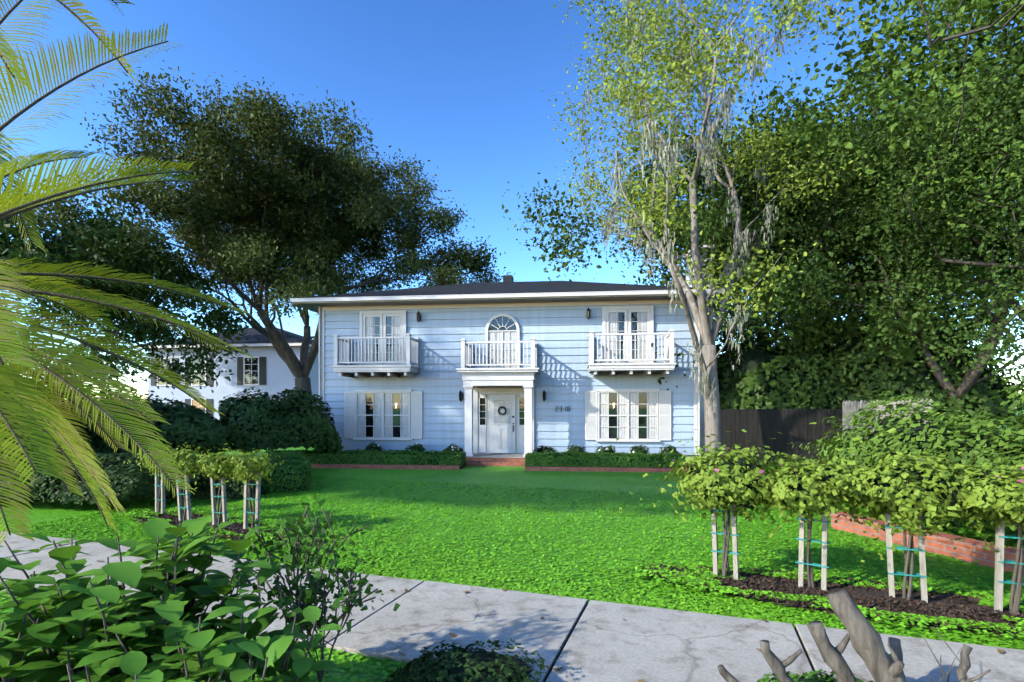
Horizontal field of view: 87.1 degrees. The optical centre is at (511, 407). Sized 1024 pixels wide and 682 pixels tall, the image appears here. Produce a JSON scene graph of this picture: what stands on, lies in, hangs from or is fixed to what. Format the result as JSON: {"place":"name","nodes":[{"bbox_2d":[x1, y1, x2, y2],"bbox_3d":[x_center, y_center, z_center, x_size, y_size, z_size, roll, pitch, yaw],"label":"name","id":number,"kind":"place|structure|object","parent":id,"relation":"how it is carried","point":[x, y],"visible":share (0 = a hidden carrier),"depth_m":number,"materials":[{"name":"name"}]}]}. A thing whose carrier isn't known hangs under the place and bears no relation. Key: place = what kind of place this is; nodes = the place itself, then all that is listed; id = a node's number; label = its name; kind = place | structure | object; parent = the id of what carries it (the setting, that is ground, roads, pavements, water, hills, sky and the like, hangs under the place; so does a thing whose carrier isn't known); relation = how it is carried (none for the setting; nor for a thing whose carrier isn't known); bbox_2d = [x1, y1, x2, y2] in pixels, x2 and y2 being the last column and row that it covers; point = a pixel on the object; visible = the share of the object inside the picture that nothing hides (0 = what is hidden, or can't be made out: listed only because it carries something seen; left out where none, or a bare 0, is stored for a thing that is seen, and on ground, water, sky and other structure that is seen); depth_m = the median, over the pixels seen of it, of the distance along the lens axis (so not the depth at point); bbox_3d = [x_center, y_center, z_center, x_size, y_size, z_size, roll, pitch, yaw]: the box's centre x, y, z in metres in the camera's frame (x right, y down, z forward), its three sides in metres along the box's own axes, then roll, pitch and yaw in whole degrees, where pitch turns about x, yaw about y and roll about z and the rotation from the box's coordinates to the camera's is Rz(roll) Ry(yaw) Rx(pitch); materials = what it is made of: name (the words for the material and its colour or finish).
{"place":"outdoors","nodes":[
{"label":"outdoors","id":0,"kind":"place"},
{"bbox_2d":[0,383,97,445],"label":"shrub","id":1,"kind":"object","parent":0,"point":[50,417],"depth_m":12.90,"materials":[{"name":"green plant"}]},
{"bbox_2d":[135,343,311,416],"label":"neighbour house","id":2,"kind":"structure","parent":0,"point":[240,372],"depth_m":33.59,"materials":[{"name":"white paint"}]},
{"bbox_2d":[134,327,312,345],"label":"roof","id":3,"kind":"structure","parent":2,"relation":"attached to","point":[290,337],"depth_m":34.72,"materials":[{"name":"grey"}]},
{"bbox_2d":[148,347,318,419],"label":"neighboring house wall","id":4,"kind":"structure","parent":0,"point":[280,378],"depth_m":33.79,"materials":[{"name":"white paint"}]},
{"bbox_2d":[290,245,724,466],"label":"house","id":5,"kind":"structure","parent":0,"point":[491,436],"depth_m":18.27,"materials":[{"name":"white wood"}]},
{"bbox_2d":[365,442,384,450],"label":"flower shrub","id":6,"kind":"object","parent":5,"relation":"on","point":[369,447],"depth_m":18.30,"materials":[{"name":"green plant"}]},
{"bbox_2d":[404,442,425,450],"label":"flower shrub","id":7,"kind":"object","parent":5,"relation":"on","point":[414,446],"depth_m":18.14,"materials":[{"name":"green plant"}]},
{"bbox_2d":[443,443,462,453],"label":"flower shrub","id":8,"kind":"object","parent":5,"relation":"on","point":[455,448],"depth_m":17.99,"materials":[{"name":"green plant"}]},
{"bbox_2d":[466,453,524,457],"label":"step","id":9,"kind":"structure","parent":5,"relation":"attached to","point":[492,455],"depth_m":17.88,"materials":[{"name":"white concrete"}]},
{"bbox_2d":[498,406,506,414],"bbox_3d":[-0.338,0.111,18.598,0.318,0.318,0.060,0,0,6],"label":"wreath","id":10,"kind":"object","parent":5,"relation":"attached to","point":[499,408],"visible":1,"depth_m":18.58,"materials":[{"name":"green plant"}]},
{"bbox_2d":[416,311,590,399],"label":"wall lights","id":11,"kind":"object","parent":5,"relation":"attached to","point":[418,318],"visible":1,"depth_m":18.40},
{"bbox_2d":[357,312,655,438],"bbox_3d":[-0.332,-1.085,18.651,10.430,4.261,0.074,0,0,6],"label":"window glass","id":12,"kind":"object","parent":5,"relation":"attached to","point":[633,406],"visible":0.84,"depth_m":18.64,"materials":[{"name":"glass"}]},
{"bbox_2d":[324,304,693,454],"bbox_3d":[0.145,-1.015,23.195,13.088,5.210,9.034,0,0,6],"label":"house siding","id":13,"kind":"object","parent":5,"relation":"attached to","point":[564,377],"visible":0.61,"depth_m":18.59,"materials":[{"name":"wood"}]},
{"bbox_2d":[306,275,715,298],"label":"house roof","id":14,"kind":"structure","parent":5,"relation":"attached to","point":[508,284],"depth_m":19.72,"materials":[{"name":"grey"}]},
{"bbox_2d":[533,445,557,452],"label":"flower shrub","id":15,"kind":"object","parent":5,"relation":"on","point":[545,450],"depth_m":17.77,"materials":[{"name":"green plant"}]},
{"bbox_2d":[565,444,584,452],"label":"flower shrub","id":16,"kind":"object","parent":5,"relation":"on","point":[582,449],"depth_m":17.58,"materials":[{"name":"green plant"}]},
{"bbox_2d":[595,445,615,453],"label":"flower shrub","id":17,"kind":"object","parent":5,"relation":"on","point":[608,446],"depth_m":17.48,"materials":[{"name":"green plant"}]},
{"bbox_2d":[629,445,648,453],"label":"flower shrub","id":18,"kind":"object","parent":5,"relation":"on","point":[638,448],"depth_m":17.40,"materials":[{"name":"green plant"}]},
{"bbox_2d":[658,444,679,454],"bbox_3d":[5.093,1.418,17.406,0.792,0.511,0.684,0,0,6],"label":"flower shrub","id":19,"kind":"object","parent":5,"relation":"on","point":[669,448],"depth_m":17.29,"materials":[{"name":"green plant"}]},
{"bbox_2d":[0,531,1023,681],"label":"sidewalk","id":20,"kind":"structure","parent":0,"point":[606,642],"depth_m":4.32,"materials":[{"name":"concrete"}]},
{"bbox_2d":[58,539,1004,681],"bbox_3d":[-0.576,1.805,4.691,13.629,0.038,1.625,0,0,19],"label":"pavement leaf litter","id":21,"kind":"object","parent":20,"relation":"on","point":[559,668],"visible":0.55,"depth_m":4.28,"materials":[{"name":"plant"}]},
{"bbox_2d":[0,410,1023,681],"bbox_3d":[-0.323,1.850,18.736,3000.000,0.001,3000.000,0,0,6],"label":"lawn","id":22,"kind":"structure","parent":0,"point":[474,478],"depth_m":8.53,"materials":[{"name":"green plant"}]},
{"bbox_2d":[0,558,84,681],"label":"shrub","id":23,"kind":"object","parent":22,"relation":"on","point":[9,646],"depth_m":2.46,"materials":[{"name":"green plant"}]},
{"bbox_2d":[0,0,127,243],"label":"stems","id":24,"kind":"object","parent":22,"relation":"on","point":[75,15],"visible":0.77,"depth_m":4.89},
{"bbox_2d":[0,0,141,252],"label":"palm frond leaves","id":25,"kind":"object","parent":24,"relation":"attached to","point":[11,59],"visible":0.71,"depth_m":4.90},
{"bbox_2d":[0,439,130,501],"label":"shrub","id":26,"kind":"object","parent":22,"relation":"on","point":[35,486],"depth_m":9.79,"materials":[{"name":"green plant"}]},
{"bbox_2d":[30,448,198,504],"bbox_3d":[-7.653,1.257,10.411,3.167,0.929,2.233,0,0,6],"label":"shrub","id":27,"kind":"object","parent":22,"relation":"on","point":[146,488],"depth_m":9.62,"materials":[{"name":"green plant"}]},
{"bbox_2d":[0,0,254,544],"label":"palm fronds","id":28,"kind":"object","parent":22,"relation":"on","point":[12,378],"visible":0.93,"depth_m":4.90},
{"bbox_2d":[0,189,265,401],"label":"tree","id":29,"kind":"object","parent":22,"relation":"on","point":[65,240],"depth_m":24.01,"materials":[{"name":"green plant"}]},
{"bbox_2d":[0,516,272,681],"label":"shrub","id":30,"kind":"object","parent":22,"relation":"on","point":[76,593],"depth_m":2.77,"materials":[{"name":"green plant"}]},
{"bbox_2d":[66,393,240,456],"bbox_3d":[-10.493,0.514,15.650,5.217,1.871,4.501,0,0,6],"label":"shrub","id":31,"kind":"object","parent":22,"relation":"on","point":[214,434],"depth_m":14.37,"materials":[{"name":"green plant"}]},
{"bbox_2d":[55,474,264,498],"bbox_3d":[-7.365,1.635,11.517,4.134,0.430,1.160,0,0,2],"label":"hedge","id":32,"kind":"object","parent":22,"relation":"on","point":[210,488],"visible":0.08,"depth_m":10.89,"materials":[{"name":"green plant"}]},
{"bbox_2d":[59,635,293,681],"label":"shrub","id":33,"kind":"object","parent":22,"relation":"on","point":[131,663],"depth_m":2.27,"materials":[{"name":"green plant"}]},
{"bbox_2d":[84,466,271,499],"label":"hedge leaves","id":34,"kind":"object","parent":22,"relation":"on","point":[198,493],"visible":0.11,"depth_m":10.83,"materials":[{"name":"green plant"}]},
{"bbox_2d":[0,597,402,681],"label":"verge groundcover leaves","id":35,"kind":"object","parent":22,"relation":"on","point":[347,666],"visible":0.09,"depth_m":3.83,"materials":[{"name":"green plant"}]},
{"bbox_2d":[69,561,342,681],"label":"shrub","id":36,"kind":"object","parent":35,"relation":"on","point":[189,638],"depth_m":2.58,"materials":[{"name":"green plant"}]},
{"bbox_2d":[133,508,287,542],"bbox_3d":[-4.781,1.808,8.415,4.102,0.055,1.051,0,0,31],"label":"mulch bed","id":37,"kind":"object","parent":22,"relation":"on","point":[229,537],"visible":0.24,"depth_m":8.10,"materials":[{"name":"brown wood"}]},
{"bbox_2d":[123,432,185,512],"bbox_3d":[-5.994,1.129,9.185,0.898,1.447,0.867,0,0,-25],"label":"small tree","id":38,"kind":"object","parent":37,"relation":"on","point":[145,466],"depth_m":9.07,"materials":[{"name":"green plant"}]},
{"bbox_2d":[155,464,164,515],"bbox_3d":[-5.974,1.372,9.148,0.248,0.956,0.045,1,1,32],"label":"stake","id":39,"kind":"object","parent":37,"relation":"on","point":[162,494],"visible":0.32,"depth_m":9.10,"materials":[{"name":"white wood"}]},
{"bbox_2d":[154,442,208,520],"bbox_3d":[-5.173,1.114,8.466,1.032,1.476,0.856,0,0,6],"label":"small tree","id":40,"kind":"object","parent":37,"relation":"on","point":[190,464],"depth_m":8.36,"materials":[{"name":"green plant"}]},
{"bbox_2d":[176,467,191,521],"bbox_3d":[-5.129,1.374,8.418,0.271,0.954,0.045,-1,2,28],"label":"stake","id":41,"kind":"object","parent":37,"relation":"on","point":[180,510],"visible":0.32,"depth_m":8.38,"materials":[{"name":"white wood"}]},
{"bbox_2d":[176,481,191,508],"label":"tree ties","id":42,"kind":"object","parent":41,"relation":"attached to","point":[184,494],"visible":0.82,"depth_m":8.38,"materials":[{"name":"teal plastic"}]},
{"bbox_2d":[115,507,314,542],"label":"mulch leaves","id":43,"kind":"object","parent":37,"relation":"on","point":[143,514],"visible":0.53,"depth_m":8.46,"materials":[{"name":"green plant"}]},
{"bbox_2d":[186,442,243,526],"bbox_3d":[-4.318,1.185,7.941,1.134,1.334,0.827,0,0,47],"label":"small tree","id":44,"kind":"object","parent":37,"relation":"on","point":[213,468],"depth_m":8.00,"materials":[{"name":"green plant"}]},
{"bbox_2d":[210,474,227,527],"bbox_3d":[-4.401,1.363,8.089,0.284,0.976,0.045,-1,2,26],"label":"stake","id":45,"kind":"object","parent":37,"relation":"on","point":[224,503],"visible":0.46,"depth_m":8.11,"materials":[{"name":"white wood"}]},
{"bbox_2d":[210,483,227,513],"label":"tree ties","id":46,"kind":"object","parent":45,"relation":"attached to","point":[218,496],"visible":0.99,"depth_m":8.06,"materials":[{"name":"teal plastic"}]},
{"bbox_2d":[218,448,284,528],"bbox_3d":[-3.821,1.215,7.912,0.882,1.274,1.028,0,0,6],"label":"small tree","id":47,"kind":"object","parent":37,"relation":"on","point":[241,469],"depth_m":7.71,"materials":[{"name":"green plant"}]},
{"bbox_2d":[243,471,260,531],"bbox_3d":[-3.771,1.371,7.817,0.284,0.958,0.044,2,1,24],"label":"stake","id":48,"kind":"object","parent":37,"relation":"on","point":[257,505],"visible":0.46,"depth_m":7.84,"materials":[{"name":"white wood"}]},
{"bbox_2d":[243,483,261,513],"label":"tree ties","id":49,"kind":"object","parent":48,"relation":"attached to","point":[252,499],"visible":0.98,"depth_m":7.78,"materials":[{"name":"teal plastic"}]},
{"bbox_2d":[24,56,514,405],"bbox_3d":[-10.936,-6.825,28.813,20.623,17.374,18.688,0,0,-25],"label":"oak tree","id":50,"kind":"object","parent":22,"relation":"on","point":[211,153],"depth_m":24.55,"materials":[{"name":"green plant"}]},
{"bbox_2d":[217,386,343,452],"bbox_3d":[-7.466,0.369,17.310,4.586,2.120,3.804,0,0,6],"label":"shrub","id":51,"kind":"object","parent":22,"relation":"on","point":[277,433],"depth_m":16.32,"materials":[{"name":"green plant"}]},
{"bbox_2d":[262,450,311,492],"bbox_3d":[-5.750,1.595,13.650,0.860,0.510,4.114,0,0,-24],"label":"hedge","id":52,"kind":"object","parent":22,"relation":"on","point":[303,479],"visible":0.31,"depth_m":11.81,"materials":[{"name":"green plant"}]},
{"bbox_2d":[230,494,380,648],"bbox_3d":[-1.408,1.223,3.629,0.931,1.260,0.887,0,0,13],"label":"twig shrub","id":53,"kind":"object","parent":22,"relation":"on","point":[282,525],"depth_m":3.50,"materials":[{"name":"green plant"}]},
{"bbox_2d":[267,558,399,681],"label":"twig shrub","id":54,"kind":"object","parent":22,"relation":"on","point":[309,597],"depth_m":3.18,"materials":[{"name":"green plant"}]},
{"bbox_2d":[386,638,548,681],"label":"shrub","id":55,"kind":"object","parent":22,"relation":"on","point":[415,667],"depth_m":3.45,"materials":[{"name":"green plant"}]},
{"bbox_2d":[311,464,688,472],"bbox_3d":[-1.362,1.790,16.030,12.900,0.120,0.120,0,0,6],"label":"brick edging","id":56,"kind":"object","parent":22,"relation":"on","point":[527,468],"visible":0.68,"depth_m":15.82,"materials":[{"name":"red brick"}]},
{"bbox_2d":[541,0,892,460],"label":"tree","id":57,"kind":"object","parent":22,"relation":"on","point":[672,63],"depth_m":15.66,"materials":[{"name":"green plant"}]},
{"bbox_2d":[577,0,814,416],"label":"tree","id":58,"kind":"object","parent":57,"relation":"attached to","point":[686,145],"visible":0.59,"depth_m":16.07,"materials":[{"name":"green plant"}]},
{"bbox_2d":[502,3,1023,350],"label":"tree","id":59,"kind":"object","parent":22,"relation":"on","point":[560,245],"depth_m":22.23,"materials":[{"name":"green plant"}]},
{"bbox_2d":[720,409,841,464],"bbox_3d":[8.622,0.945,17.500,4.052,1.810,0.070,0,0,6],"label":"dark fence","id":60,"kind":"object","parent":22,"relation":"on","point":[763,427],"visible":0.61,"depth_m":17.46,"materials":[{"name":"brown wood"}]},
{"bbox_2d":[715,321,860,408],"bbox_3d":[9.440,-1.148,19.827,7.688,4.023,4.237,0,0,6],"label":"hedge","id":61,"kind":"object","parent":22,"relation":"on","point":[732,399],"depth_m":18.34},
{"bbox_2d":[606,112,1023,389],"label":"tree","id":62,"kind":"object","parent":22,"relation":"on","point":[798,281],"depth_m":16.71,"materials":[{"name":"green plant"}]},
{"bbox_2d":[715,437,915,587],"bbox_3d":[3.073,1.049,5.159,1.776,1.606,1.621,0,0,6],"label":"small tree","id":63,"kind":"object","parent":22,"relation":"on","point":[781,489],"depth_m":5.06,"materials":[{"name":"green plant"}]},
{"bbox_2d":[640,563,1023,637],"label":"mulch bed","id":64,"kind":"object","parent":22,"relation":"on","point":[877,594],"visible":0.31,"depth_m":5.01,"materials":[{"name":"brown wood"}]},
{"bbox_2d":[711,501,738,579],"bbox_3d":[2.261,1.402,5.728,0.250,0.898,0.044,-3,-4,36],"label":"stake","id":65,"kind":"object","parent":64,"relation":"on","point":[734,548],"visible":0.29,"depth_m":5.67,"materials":[{"name":"white wood"}]},
{"bbox_2d":[710,509,740,553],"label":"tree ties","id":66,"kind":"object","parent":65,"relation":"attached to","point":[731,552],"visible":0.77,"depth_m":5.72,"materials":[{"name":"teal plastic"}]},
{"bbox_2d":[602,429,851,576],"bbox_3d":[2.224,1.032,5.641,2.465,1.641,1.637,0,0,6],"label":"small tree","id":67,"kind":"object","parent":64,"relation":"on","point":[707,477],"depth_m":5.48,"materials":[{"name":"green plant"}]},
{"bbox_2d":[590,552,1023,637],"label":"plants","id":68,"kind":"object","parent":64,"relation":"on","point":[985,601],"visible":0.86,"depth_m":5.27,"materials":[{"name":"green plant"}]},
{"bbox_2d":[798,506,827,590],"bbox_3d":[2.995,1.407,5.363,0.245,0.887,0.044,1,-1,37],"label":"stake","id":69,"kind":"object","parent":64,"relation":"on","point":[824,557],"visible":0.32,"depth_m":5.30,"materials":[{"name":"white wood"}]},
{"bbox_2d":[795,517,829,567],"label":"tree ties","id":70,"kind":"object","parent":69,"relation":"attached to","point":[812,564],"visible":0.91,"depth_m":5.35,"materials":[{"name":"teal plastic"}]},
{"bbox_2d":[769,422,1023,599],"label":"small tree","id":71,"kind":"object","parent":64,"relation":"on","point":[903,514],"depth_m":4.78,"materials":[{"name":"green plant"}]},
{"bbox_2d":[884,512,927,602],"bbox_3d":[3.670,1.390,5.023,0.289,0.922,0.044,-3,1,30],"label":"stake","id":72,"kind":"object","parent":64,"relation":"on","point":[922,568],"visible":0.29,"depth_m":4.99,"materials":[{"name":"white wood"}]},
{"bbox_2d":[885,526,926,577],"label":"tree ties","id":73,"kind":"object","parent":72,"relation":"attached to","point":[904,548],"visible":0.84,"depth_m":5.01,"materials":[{"name":"teal plastic"}]},
{"bbox_2d":[880,445,1023,615],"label":"small tree","id":74,"kind":"object","parent":64,"relation":"on","point":[1005,490],"depth_m":4.59,"materials":[{"name":"green plant"}]},
{"bbox_2d":[994,521,1004,612],"bbox_3d":[4.400,1.379,4.695,0.295,0.942,0.044,1,1,19],"label":"stake","id":75,"kind":"object","parent":64,"relation":"on","point":[999,574],"visible":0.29,"depth_m":4.72,"materials":[{"name":"white wood"}]},
{"bbox_2d":[998,535,1023,584],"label":"tree ties","id":76,"kind":"object","parent":75,"relation":"attached to","point":[1009,561],"visible":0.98,"depth_m":4.70,"materials":[{"name":"teal plastic"}]},
{"bbox_2d":[676,0,1023,340],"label":"tree","id":77,"kind":"object","parent":22,"relation":"on","point":[849,87],"depth_m":16.32,"materials":[{"name":"green plant"}]},
{"bbox_2d":[717,589,990,681],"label":"tree branches","id":78,"kind":"object","parent":22,"relation":"on","point":[881,663],"visible":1,"depth_m":3.06,"materials":[{"name":"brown wood"}]},
{"bbox_2d":[706,46,1023,412],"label":"tree","id":79,"kind":"object","parent":22,"relation":"on","point":[995,140],"depth_m":14.40,"materials":[{"name":"green plant"}]},
{"bbox_2d":[711,74,1023,425],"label":"tree","id":80,"kind":"object","parent":22,"relation":"on","point":[1007,340],"depth_m":30.14,"materials":[{"name":"green plant"}]},
{"bbox_2d":[842,398,932,455],"bbox_3d":[10.677,0.780,15.496,0.062,2.039,3.490,0,0,-3],"label":"pale picket fence","id":81,"kind":"object","parent":22,"relation":"on","point":[849,406],"visible":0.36,"depth_m":16.45,"materials":[{"name":"white wood"}]},
{"bbox_2d":[792,389,1023,530],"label":"hedge","id":82,"kind":"object","parent":22,"relation":"on","point":[953,422],"depth_m":8.32,"materials":[{"name":"green plant"}]},
{"bbox_2d":[803,287,1023,424],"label":"tree","id":83,"kind":"object","parent":22,"relation":"on","point":[983,403],"depth_m":17.39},
{"bbox_2d":[829,511,1023,575],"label":"brick wall","id":84,"kind":"structure","parent":22,"relation":"on","point":[969,550],"depth_m":6.72,"materials":[{"name":"red brick"}]},
{"bbox_2d":[862,0,1023,386],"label":"tree","id":85,"kind":"object","parent":22,"relation":"on","point":[1021,145],"depth_m":11.91,"materials":[{"name":"green plant"}]},
{"bbox_2d":[989,362,1023,430],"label":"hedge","id":86,"kind":"object","parent":22,"relation":"on","point":[1015,405],"visible":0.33,"depth_m":10.60,"materials":[{"name":"green plant"}]},
{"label":"hedge edging mulch","id":87,"kind":"object","parent":22,"relation":"on","visible":0},
{"bbox_2d":[270,448,466,468],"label":"front hedge leaves","id":88,"kind":"object","parent":87,"relation":"on","point":[312,454],"visible":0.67,"depth_m":16.46,"materials":[{"name":"green plant"}]},
{"bbox_2d":[305,453,462,464],"bbox_3d":[-4.611,1.655,16.925,6.110,0.390,0.760,0,0,6],"label":"hedge","id":89,"kind":"object","parent":87,"relation":"on","point":[353,461],"visible":0.23,"depth_m":16.49,"materials":[{"name":"green plant"}]},
{"bbox_2d":[525,451,685,467],"bbox_3d":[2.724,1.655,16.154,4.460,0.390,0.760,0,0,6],"label":"hedge","id":90,"kind":"object","parent":87,"relation":"on","point":[586,461],"visible":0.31,"depth_m":15.76,"materials":[{"name":"green plant"}]},
{"bbox_2d":[0,0,1023,402],"label":"sky","id":91,"kind":"structure","parent":0,"point":[457,86],"materials":[{"name":"blue"}]},
{"bbox_2d":[324,604,817,681],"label":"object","id":92,"kind":"structure","parent":0,"point":[796,631],"depth_m":4.13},
{"bbox_2d":[756,669,872,681],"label":"shrub","id":93,"kind":"object","parent":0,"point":[812,675],"depth_m":3.43,"materials":[{"name":"green plant"}]}
]}

